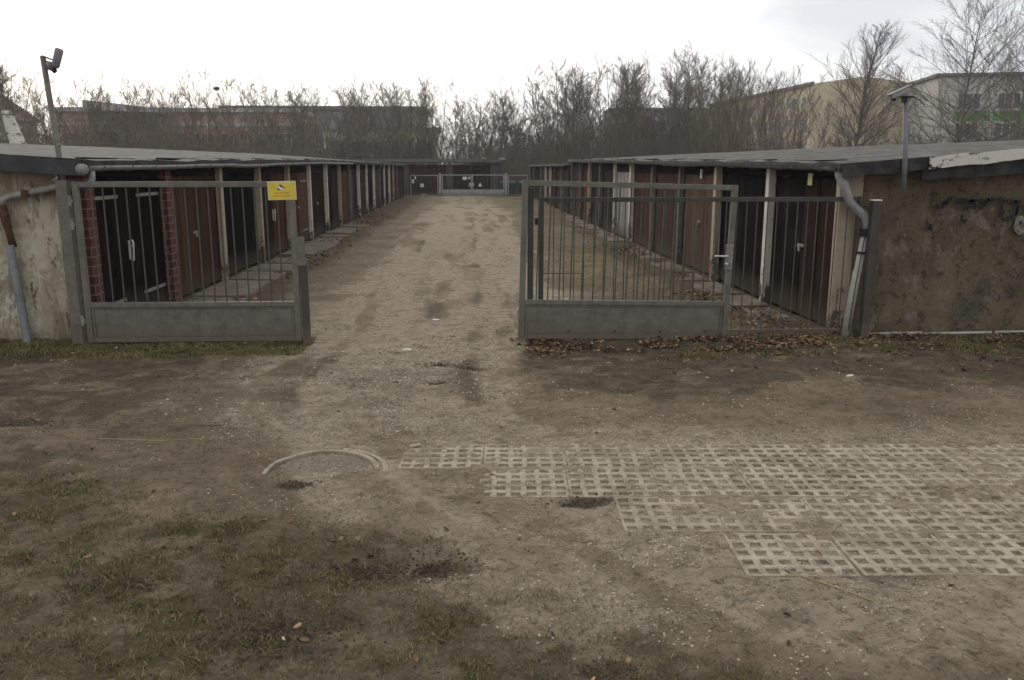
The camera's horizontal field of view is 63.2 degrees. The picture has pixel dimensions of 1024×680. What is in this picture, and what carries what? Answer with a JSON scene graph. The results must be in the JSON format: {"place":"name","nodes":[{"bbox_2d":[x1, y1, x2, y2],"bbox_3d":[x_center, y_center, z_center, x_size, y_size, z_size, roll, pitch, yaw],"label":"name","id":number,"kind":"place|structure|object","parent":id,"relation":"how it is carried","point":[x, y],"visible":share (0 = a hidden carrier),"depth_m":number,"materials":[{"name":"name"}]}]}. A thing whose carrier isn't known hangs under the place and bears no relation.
{"place":"outdoors","nodes":[
{"label":"outdoors","id":0,"kind":"place"},
{"bbox_2d":[0,193,1023,679],"bbox_3d":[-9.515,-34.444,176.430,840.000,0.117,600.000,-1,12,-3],"label":"ground","id":1,"kind":"structure","parent":0,"point":[986,643],"depth_m":5.51,"materials":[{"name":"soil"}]},
{"bbox_2d":[0,63,26,143],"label":"birch tree","id":2,"kind":"object","parent":1,"relation":"on","point":[14,133],"visible":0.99,"depth_m":22.47,"materials":[{"name":"white plant"}]},
{"bbox_2d":[0,53,55,142],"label":"bare tree","id":3,"kind":"object","parent":1,"relation":"on","point":[18,97],"visible":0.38,"depth_m":71.56,"materials":[{"name":"brown plant"}]},
{"bbox_2d":[18,114,112,146],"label":"bare tree","id":4,"kind":"object","parent":1,"relation":"on","point":[49,133],"visible":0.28,"depth_m":49.17,"materials":[{"name":"brown plant"}]},
{"bbox_2d":[21,71,115,145],"bbox_3d":[-33.987,-16.017,64.992,7.026,9.658,7.186,9,15,36],"label":"bare tree","id":5,"kind":"object","parent":1,"relation":"on","point":[81,93],"visible":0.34,"depth_m":64.18,"materials":[{"name":"brown plant"}]},
{"bbox_2d":[55,181,86,344],"bbox_3d":[-5.178,-0.832,9.795,0.130,2.050,0.100,-1,12,-3],"label":"gate post","id":6,"kind":"object","parent":1,"relation":"on","point":[71,263],"visible":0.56,"depth_m":9.74,"materials":[{"name":"metal"}]},
{"bbox_2d":[68,181,302,342],"bbox_3d":[-3.822,-0.906,9.806,2.578,1.890,0.080,0,12,-2],"label":"gate leaf","id":7,"kind":"object","parent":6,"relation":"attached to","point":[192,321],"visible":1,"depth_m":9.91,"materials":[{"name":"metal"}]},
{"bbox_2d":[267,181,296,199],"bbox_3d":[-2.673,-1.735,9.668,0.330,0.216,0.016,-2,12,-2],"label":"warning sign","id":8,"kind":"object","parent":7,"relation":"attached to","point":[281,190],"visible":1,"depth_m":9.66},
{"bbox_2d":[45,82,152,146],"bbox_3d":[-29.724,-14.533,60.922,5.368,8.332,6.828,1,12,7],"label":"bare tree","id":9,"kind":"object","parent":1,"relation":"on","point":[98,106],"visible":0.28,"depth_m":60.28,"materials":[{"name":"brown plant"}]},
{"bbox_2d":[66,70,171,147],"bbox_3d":[-29.429,-15.510,62.621,6.422,9.648,7.218,-10,15,-39],"label":"bare tree","id":10,"kind":"object","parent":1,"relation":"on","point":[132,107],"visible":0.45,"depth_m":61.91,"materials":[{"name":"brown plant"}]},
{"bbox_2d":[92,68,190,149],"bbox_3d":[-27.709,-15.597,63.223,6.640,9.570,6.877,-4,12,-17],"label":"bare tree","id":11,"kind":"object","parent":1,"relation":"on","point":[170,116],"visible":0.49,"depth_m":61.69,"materials":[{"name":"brown plant"}]},
{"bbox_2d":[90,110,209,150],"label":"bare tree","id":12,"kind":"object","parent":1,"relation":"on","point":[117,143],"visible":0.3,"depth_m":50.15,"materials":[{"name":"brown plant"}]},
{"bbox_2d":[138,71,211,149],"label":"bare tree","id":13,"kind":"object","parent":1,"relation":"on","point":[150,106],"visible":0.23,"depth_m":73.20,"materials":[{"name":"brown plant"}]},
{"bbox_2d":[46,100,313,153],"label":"school building","id":14,"kind":"structure","parent":1,"relation":"on","point":[68,112],"depth_m":104.74,"materials":[{"name":"brick"}]},
{"bbox_2d":[138,85,222,150],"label":"bare tree","id":15,"kind":"object","parent":1,"relation":"on","point":[192,124],"visible":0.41,"depth_m":68.73,"materials":[{"name":"brown plant"}]},
{"bbox_2d":[137,114,244,152],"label":"bare tree","id":16,"kind":"object","parent":1,"relation":"on","point":[176,136],"visible":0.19,"depth_m":53.66,"materials":[{"name":"brown plant"}]},
{"bbox_2d":[0,143,405,340],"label":"garage row","id":17,"kind":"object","parent":1,"relation":"on","point":[340,193],"visible":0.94,"depth_m":12.64,"materials":[{"name":"concrete"}]},
{"bbox_2d":[0,182,71,343],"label":"downpipe","id":18,"kind":"object","parent":17,"relation":"attached to","point":[16,279],"visible":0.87,"depth_m":9.86,"materials":[{"name":"metal"}]},
{"bbox_2d":[40,47,84,317],"bbox_3d":[-5.159,-1.756,9.674,0.326,3.110,0.154,7,13,29],"label":"camera pole","id":19,"kind":"object","parent":17,"relation":"attached to","point":[53,66],"visible":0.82,"depth_m":9.46,"materials":[{"name":"metal"}]},
{"bbox_2d":[75,157,167,301],"bbox_3d":[-5.258,-1.367,11.465,0.155,2.219,2.436,-1,12,-3],"label":"garage door","id":20,"kind":"structure","parent":17,"relation":"in","point":[108,191],"depth_m":11.46,"materials":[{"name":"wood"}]},
{"bbox_2d":[156,158,221,295],"bbox_3d":[-5.422,-1.939,14.165,0.120,2.242,2.626,-1,12,-3],"label":"garage door","id":21,"kind":"structure","parent":17,"relation":"in","point":[178,191],"depth_m":14.22,"materials":[{"name":"wood"}]},
{"bbox_2d":[215,158,258,274],"bbox_3d":[-5.583,-2.534,16.973,0.100,2.267,2.656,-1,12,-3],"label":"garage door","id":22,"kind":"structure","parent":17,"relation":"in","point":[236,191],"depth_m":16.99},
{"bbox_2d":[251,158,287,257],"bbox_3d":[-5.713,-3.150,19.876,0.155,2.293,2.816,-1,12,-3],"label":"garage door","id":23,"kind":"structure","parent":17,"relation":"in","point":[277,175],"depth_m":19.96,"materials":[{"name":"metal"}]},
{"bbox_2d":[282,158,309,240],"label":"garage door","id":24,"kind":"structure","parent":17,"relation":"in","point":[302,218],"depth_m":23.32,"materials":[{"name":"metal"}]},
{"bbox_2d":[306,159,325,236],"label":"garage door","id":25,"kind":"structure","parent":17,"relation":"in","point":[317,184],"depth_m":25.93,"materials":[{"name":"metal"}]},
{"bbox_2d":[324,159,338,228],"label":"garage door","id":26,"kind":"structure","parent":17,"relation":"in","point":[332,176],"depth_m":28.85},
{"bbox_2d":[340,160,348,223],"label":"garage door","id":27,"kind":"structure","parent":17,"relation":"in","point":[343,167],"depth_m":31.51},
{"bbox_2d":[350,164,357,218],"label":"garage door","id":28,"kind":"structure","parent":17,"relation":"in","point":[352,167],"depth_m":34.26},
{"bbox_2d":[179,60,265,152],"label":"bare tree","id":29,"kind":"object","parent":1,"relation":"on","point":[197,91],"visible":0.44,"depth_m":72.97,"materials":[{"name":"brown plant"}]},
{"bbox_2d":[193,76,294,152],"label":"bare tree","id":30,"kind":"object","parent":1,"relation":"on","point":[222,111],"visible":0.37,"depth_m":73.11,"materials":[{"name":"brown plant"}]},
{"bbox_2d":[210,80,311,155],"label":"bare tree","id":31,"kind":"object","parent":1,"relation":"on","point":[256,124],"visible":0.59,"depth_m":65.81,"materials":[{"name":"brown plant"}]},
{"bbox_2d":[184,222,368,301],"bbox_3d":[-5.165,-2.291,21.398,0.948,0.114,22.121,-1,12,-3],"label":"apron","id":32,"kind":"object","parent":1,"relation":"on","point":[314,246],"visible":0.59,"depth_m":16.41,"materials":[{"name":"concrete"}]},
{"bbox_2d":[261,94,331,157],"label":"bare tree","id":33,"kind":"object","parent":1,"relation":"on","point":[272,126],"visible":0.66,"depth_m":63.38,"materials":[{"name":"brown plant"}]},
{"bbox_2d":[248,84,353,158],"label":"bare tree","id":34,"kind":"object","parent":1,"relation":"on","point":[338,126],"visible":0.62,"depth_m":65.28,"materials":[{"name":"brown plant"}]},
{"bbox_2d":[296,237,310,345],"bbox_3d":[-2.486,-0.535,9.964,0.098,1.400,0.090,-1,12,-3],"label":"gate post","id":35,"kind":"object","parent":1,"relation":"on","point":[304,289],"visible":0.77,"depth_m":9.93,"materials":[{"name":"metal"}]},
{"bbox_2d":[265,88,373,158],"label":"bare tree","id":36,"kind":"object","parent":1,"relation":"on","point":[346,146],"visible":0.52,"depth_m":75.34,"materials":[{"name":"brown plant"}]},
{"bbox_2d":[218,105,426,155],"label":"school building","id":37,"kind":"structure","parent":1,"relation":"on","point":[340,112],"depth_m":117.08,"materials":[{"name":"brown brick"}]},
{"bbox_2d":[262,448,387,474],"bbox_3d":[-1.319,0.929,5.913,0.828,0.079,0.762,-10,16,-41],"label":"manhole","id":38,"kind":"object","parent":1,"relation":"on","point":[318,461],"visible":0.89,"depth_m":6.04,"materials":[{"name":"concrete"}]},
{"bbox_2d":[285,73,376,158],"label":"bare tree","id":39,"kind":"object","parent":1,"relation":"on","point":[350,100],"visible":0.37,"depth_m":81.63,"materials":[{"name":"brown plant"}]},
{"bbox_2d":[313,80,382,158],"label":"bare tree","id":40,"kind":"object","parent":1,"relation":"on","point":[369,106],"visible":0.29,"depth_m":81.87,"materials":[{"name":"brown plant"}]},
{"bbox_2d":[327,77,407,158],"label":"bare tree","id":41,"kind":"object","parent":1,"relation":"on","point":[376,92],"visible":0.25,"depth_m":82.49,"materials":[{"name":"brown plant"}]},
{"bbox_2d":[335,127,406,163],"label":"bare tree","id":42,"kind":"object","parent":1,"relation":"on","point":[367,155],"visible":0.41,"depth_m":74.92,"materials":[{"name":"brown plant"}]},
{"bbox_2d":[319,127,440,164],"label":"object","id":43,"kind":"structure","parent":1,"relation":"on","point":[378,142],"depth_m":96.68,"materials":[{"name":"brown brick"}]},
{"bbox_2d":[338,75,432,158],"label":"bare tree","id":44,"kind":"object","parent":1,"relation":"on","point":[392,118],"visible":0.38,"depth_m":78.22,"materials":[{"name":"brown plant"}]},
{"bbox_2d":[344,76,439,164],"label":"bare tree","id":45,"kind":"object","parent":1,"relation":"on","point":[394,122],"visible":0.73,"depth_m":75.72,"materials":[{"name":"brown plant"}]},
{"bbox_2d":[358,78,442,164],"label":"bare tree","id":46,"kind":"object","parent":1,"relation":"on","point":[412,131],"visible":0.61,"depth_m":76.93,"materials":[{"name":"brown plant"}]},
{"bbox_2d":[341,157,504,194],"bbox_3d":[-13.361,-13.192,67.160,25.350,2.950,6.700,-1,12,-3],"label":"garage row","id":47,"kind":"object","parent":1,"relation":"on","point":[463,170],"visible":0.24,"depth_m":64.80,"materials":[{"name":"concrete"}]},
{"bbox_2d":[409,165,446,193],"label":"garage door","id":48,"kind":"structure","parent":47,"relation":"in","point":[421,169],"depth_m":64.74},
{"bbox_2d":[453,165,489,189],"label":"garage door","id":49,"kind":"structure","parent":47,"relation":"in","point":[482,170],"depth_m":64.88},
{"bbox_2d":[379,66,469,164],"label":"bare tree","id":50,"kind":"object","parent":1,"relation":"on","point":[443,115],"visible":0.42,"depth_m":81.04,"materials":[{"name":"brown plant"}]},
{"bbox_2d":[404,85,520,164],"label":"bare tree","id":51,"kind":"object","parent":1,"relation":"on","point":[480,113],"visible":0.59,"depth_m":74.87,"materials":[{"name":"brown plant"}]},
{"bbox_2d":[422,101,504,164],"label":"bare tree","id":52,"kind":"object","parent":1,"relation":"on","point":[470,126],"visible":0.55,"depth_m":74.37,"materials":[{"name":"brown plant"}]},
{"bbox_2d":[439,173,506,195],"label":"yard gate","id":53,"kind":"structure","parent":1,"relation":"on","point":[479,192],"depth_m":61.24,"materials":[{"name":"metal"}]},
{"bbox_2d":[435,115,524,174],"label":"bare tree","id":54,"kind":"object","parent":1,"relation":"on","point":[463,149],"visible":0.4,"depth_m":71.67,"materials":[{"name":"brown plant"}]},
{"bbox_2d":[468,76,541,174],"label":"bare tree","id":55,"kind":"object","parent":1,"relation":"on","point":[505,121],"visible":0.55,"depth_m":74.74,"materials":[{"name":"brown plant"}]},
{"bbox_2d":[0,336,1022,679],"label":"soil crumbs","id":56,"kind":"object","parent":1,"relation":"on","point":[386,578],"visible":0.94,"depth_m":4.38,"materials":[{"name":"soil"}]},
{"bbox_2d":[0,211,1023,679],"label":"leaf litter","id":57,"kind":"object","parent":1,"relation":"on","point":[738,343],"visible":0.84,"depth_m":9.99,"materials":[{"name":"plant"}]},
{"bbox_2d":[34,111,1023,194],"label":"undergrowth","id":58,"kind":"object","parent":1,"relation":"on","point":[501,168],"visible":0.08,"depth_m":67.35,"materials":[{"name":"brown plant"}]},
{"bbox_2d":[527,188,533,341],"bbox_3d":[0.222,-0.854,10.123,0.070,1.960,0.070,-1,12,-3],"label":"gate post","id":59,"kind":"object","parent":1,"relation":"on","point":[530,226],"visible":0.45,"depth_m":10.03,"materials":[{"name":"metal"}]},
{"bbox_2d":[516,180,738,338],"bbox_3d":[1.399,-0.941,10.102,2.670,1.905,0.142,0,12,-7],"label":"gate leaf","id":60,"kind":"object","parent":59,"relation":"attached to","point":[536,318],"visible":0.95,"depth_m":10.21,"materials":[{"name":"metal"}]},
{"bbox_2d":[485,79,584,164],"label":"bare tree","id":61,"kind":"object","parent":1,"relation":"on","point":[508,109],"visible":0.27,"depth_m":76.91,"materials":[{"name":"brown plant"}]},
{"bbox_2d":[529,163,570,213],"bbox_3d":[4.512,-9.192,48.763,5.524,2.510,22.685,-1,12,-3],"label":"garage row","id":62,"kind":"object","parent":1,"relation":"on","point":[553,172],"visible":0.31,"depth_m":44.63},
{"bbox_2d":[503,102,601,164],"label":"bare tree","id":63,"kind":"object","parent":1,"relation":"on","point":[544,137],"visible":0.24,"depth_m":74.37,"materials":[{"name":"brown plant"}]},
{"bbox_2d":[516,63,602,164],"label":"bare tree","id":64,"kind":"object","parent":1,"relation":"on","point":[543,108],"visible":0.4,"depth_m":74.98,"materials":[{"name":"brown plant"}]},
{"bbox_2d":[521,51,614,159],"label":"bare tree","id":65,"kind":"object","parent":1,"relation":"on","point":[556,74],"visible":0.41,"depth_m":75.96,"materials":[{"name":"brown plant"}]},
{"bbox_2d":[545,64,615,159],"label":"bare tree","id":66,"kind":"object","parent":1,"relation":"on","point":[576,101],"visible":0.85,"depth_m":70.14,"materials":[{"name":"brown plant"}]},
{"bbox_2d":[530,102,641,163],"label":"bare tree","id":67,"kind":"object","parent":1,"relation":"on","point":[566,133],"visible":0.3,"depth_m":70.50,"materials":[{"name":"brown plant"}]},
{"bbox_2d":[544,60,647,157],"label":"bare tree","id":68,"kind":"object","parent":1,"relation":"on","point":[579,77],"visible":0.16,"depth_m":78.31,"materials":[{"name":"brown plant"}]},
{"bbox_2d":[565,59,650,152],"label":"bare tree","id":69,"kind":"object","parent":1,"relation":"on","point":[620,99],"visible":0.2,"depth_m":76.17,"materials":[{"name":"brown plant"}]},
{"bbox_2d":[572,101,676,157],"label":"bare tree","id":70,"kind":"object","parent":1,"relation":"on","point":[668,136],"visible":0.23,"depth_m":71.09,"materials":[{"name":"brown plant"}]},
{"bbox_2d":[571,98,692,156],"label":"bare tree","id":71,"kind":"object","parent":1,"relation":"on","point":[631,126],"visible":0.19,"depth_m":73.24,"materials":[{"name":"brown plant"}]},
{"bbox_2d":[584,47,708,155],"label":"bare tree","id":72,"kind":"object","parent":1,"relation":"on","point":[648,107],"visible":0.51,"depth_m":72.62,"materials":[{"name":"brown plant"}]},
{"bbox_2d":[609,40,726,153],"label":"bare tree","id":73,"kind":"object","parent":1,"relation":"on","point":[698,85],"visible":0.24,"depth_m":77.58,"materials":[{"name":"brown plant"}]},
{"bbox_2d":[604,55,739,154],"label":"bare tree","id":74,"kind":"object","parent":1,"relation":"on","point":[670,83],"visible":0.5,"depth_m":73.22,"materials":[{"name":"brown plant"}]},
{"bbox_2d":[560,216,795,320],"bbox_3d":[2.999,-2.837,24.038,0.600,0.110,25.441,-1,12,-3],"label":"apron","id":75,"kind":"object","parent":1,"relation":"on","point":[746,303],"visible":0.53,"depth_m":14.96,"materials":[{"name":"concrete"}]},
{"bbox_2d":[624,48,756,153],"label":"bare tree","id":76,"kind":"object","parent":1,"relation":"on","point":[685,69],"visible":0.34,"depth_m":77.20,"materials":[{"name":"brown plant"}]},
{"bbox_2d":[535,196,864,340],"bbox_3d":[2.287,-0.842,10.286,4.030,1.830,0.090,-1,12,-3],"label":"bar fence","id":77,"kind":"object","parent":1,"relation":"on","point":[859,200],"visible":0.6,"depth_m":10.21,"materials":[{"name":"metal"}]},
{"bbox_2d":[661,62,764,153],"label":"bare tree","id":78,"kind":"object","parent":1,"relation":"on","point":[755,82],"visible":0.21,"depth_m":76.20,"materials":[{"name":"brown plant"}]},
{"bbox_2d":[685,58,757,153],"bbox_3d":[15.238,-15.223,59.535,5.193,10.356,5.077,9,15,37],"label":"bare tree","id":79,"kind":"object","parent":1,"relation":"on","point":[720,123],"visible":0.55,"depth_m":59.25,"materials":[{"name":"brown plant"}]},
{"bbox_2d":[684,68,758,153],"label":"bare tree","id":80,"kind":"object","parent":1,"relation":"on","point":[702,118],"visible":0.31,"depth_m":61.68,"materials":[{"name":"brown plant"}]},
{"bbox_2d":[702,71,765,152],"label":"bare tree","id":81,"kind":"object","parent":1,"relation":"on","point":[731,130],"visible":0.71,"depth_m":55.28,"materials":[{"name":"brown plant"}]},
{"bbox_2d":[702,59,777,152],"bbox_3d":[15.983,-14.919,59.090,4.687,9.911,3.685,-6,13,-26],"label":"bare tree","id":82,"kind":"object","parent":1,"relation":"on","point":[737,114],"visible":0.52,"depth_m":58.66,"materials":[{"name":"brown plant"}]},
{"bbox_2d":[714,58,789,150],"bbox_3d":[16.789,-14.789,58.465,4.454,9.939,5.007,-2,12,-11],"label":"bare tree","id":83,"kind":"object","parent":1,"relation":"on","point":[763,119],"visible":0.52,"depth_m":57.57,"materials":[{"name":"brown plant"}]},
{"bbox_2d":[737,68,797,150],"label":"bare tree","id":84,"kind":"object","parent":1,"relation":"on","point":[762,129],"visible":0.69,"depth_m":55.56,"materials":[{"name":"brown plant"}]},
{"bbox_2d":[752,60,827,150],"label":"bare tree","id":85,"kind":"object","parent":1,"relation":"on","point":[790,130],"visible":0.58,"depth_m":58.77,"materials":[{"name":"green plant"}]},
{"bbox_2d":[768,70,821,149],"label":"bare tree","id":86,"kind":"object","parent":1,"relation":"on","point":[795,115],"visible":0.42,"depth_m":61.80,"materials":[{"name":"brown plant"}]},
{"bbox_2d":[568,140,1023,332],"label":"garage row","id":87,"kind":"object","parent":1,"relation":"on","point":[950,251],"visible":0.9,"depth_m":10.71,"materials":[{"name":"concrete"}]},
{"bbox_2d":[591,159,599,224],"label":"garage door","id":88,"kind":"structure","parent":87,"relation":"in","point":[595,166],"depth_m":30.79,"materials":[{"name":"metal"}]},
{"bbox_2d":[602,163,613,230],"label":"garage door","id":89,"kind":"structure","parent":87,"relation":"in","point":[607,176],"depth_m":27.82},
{"bbox_2d":[616,159,633,237],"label":"garage door","id":90,"kind":"structure","parent":87,"relation":"in","point":[622,176],"depth_m":25.19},
{"bbox_2d":[633,159,657,247],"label":"garage door","id":91,"kind":"structure","parent":87,"relation":"in","point":[639,177],"depth_m":22.46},
{"bbox_2d":[654,159,679,257],"bbox_3d":[3.696,-3.093,19.629,0.100,2.282,2.516,-1,12,-3],"label":"garage door","id":92,"kind":"structure","parent":87,"relation":"in","point":[670,178],"depth_m":19.70,"materials":[{"name":"wood"}]},
{"bbox_2d":[681,159,720,273],"bbox_3d":[3.831,-2.520,16.943,0.120,2.252,2.516,-1,12,-3],"label":"garage door","id":93,"kind":"structure","parent":87,"relation":"in","point":[692,178],"depth_m":17.02,"materials":[{"name":"metal"}]},
{"bbox_2d":[718,159,777,295],"bbox_3d":[3.985,-1.953,14.282,0.100,2.222,2.466,-1,12,-3],"label":"garage door","id":94,"kind":"structure","parent":87,"relation":"in","point":[749,186],"depth_m":14.10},
{"bbox_2d":[768,159,848,325],"bbox_3d":[4.112,-1.417,11.766,0.120,2.196,2.216,-1,12,-3],"label":"garage door","id":95,"kind":"structure","parent":87,"relation":"in","point":[785,187],"depth_m":11.69,"materials":[{"name":"metal"}]},
{"bbox_2d":[835,171,868,336],"bbox_3d":[4.171,-1.100,10.304,0.492,2.140,0.183,1,12,6],"label":"downpipe","id":96,"kind":"object","parent":87,"relation":"attached to","point":[853,206],"visible":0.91,"depth_m":10.25,"materials":[{"name":"metal"}]},
{"bbox_2d":[885,85,925,189],"bbox_3d":[4.571,-2.403,9.918,0.535,1.200,0.360,-7,14,-31],"label":"camera pole","id":97,"kind":"object","parent":87,"relation":"attached to","point":[893,95],"visible":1,"depth_m":9.82,"materials":[{"name":"metal"}]},
{"bbox_2d":[708,77,906,150],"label":"apartment block","id":98,"kind":"structure","parent":1,"relation":"on","point":[829,96],"depth_m":112.65,"materials":[{"name":"beige concrete"}]},
{"bbox_2d":[792,88,849,148],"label":"bare tree","id":99,"kind":"object","parent":1,"relation":"on","point":[824,129],"visible":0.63,"depth_m":61.70,"materials":[{"name":"brown plant"}]},
{"bbox_2d":[806,20,924,146],"bbox_3d":[23.020,-15.165,55.439,8.029,11.885,7.532,1,12,5],"label":"bare tree","id":100,"kind":"object","parent":1,"relation":"on","point":[858,135],"visible":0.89,"depth_m":54.89,"materials":[{"name":"brown plant"}]},
{"bbox_2d":[858,199,881,338],"bbox_3d":[4.402,-0.812,10.266,0.112,1.820,0.102,0,12,-3],"label":"gate post","id":101,"kind":"object","parent":1,"relation":"on","point":[869,265],"visible":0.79,"depth_m":10.22,"materials":[{"name":"metal"}]},
{"bbox_2d":[866,0,1023,144],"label":"bare tree","id":102,"kind":"object","parent":1,"relation":"on","point":[961,131],"visible":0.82,"depth_m":42.19,"materials":[{"name":"brown plant"}]},
{"bbox_2d":[869,330,1023,334],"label":"concrete curb","id":103,"kind":"object","parent":1,"relation":"on","point":[966,332],"visible":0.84,"depth_m":10.58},
{"bbox_2d":[900,72,1023,144],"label":"apartment block","id":104,"kind":"structure","parent":1,"relation":"on","point":[930,81],"depth_m":98.91,"materials":[{"name":"grey concrete"}]},
{"bbox_2d":[916,1,1023,140],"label":"bare tree","id":105,"kind":"object","parent":1,"relation":"on","point":[989,119],"visible":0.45,"depth_m":46.89,"materials":[{"name":"brown plant"}]},
{"bbox_2d":[0,247,1023,679],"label":"grass","id":106,"kind":"structure","parent":0,"point":[136,349],"depth_m":4.59,"materials":[{"name":"plant"}]},
{"bbox_2d":[0,0,1023,164],"label":"sky","id":107,"kind":"structure","parent":0,"point":[320,43],"materials":[{"name":"white"}]},
{"bbox_2d":[398,444,1023,576],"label":"pavement","id":108,"kind":"structure","parent":0,"point":[795,565],"depth_m":5.49,"materials":[{"name":"concrete"}]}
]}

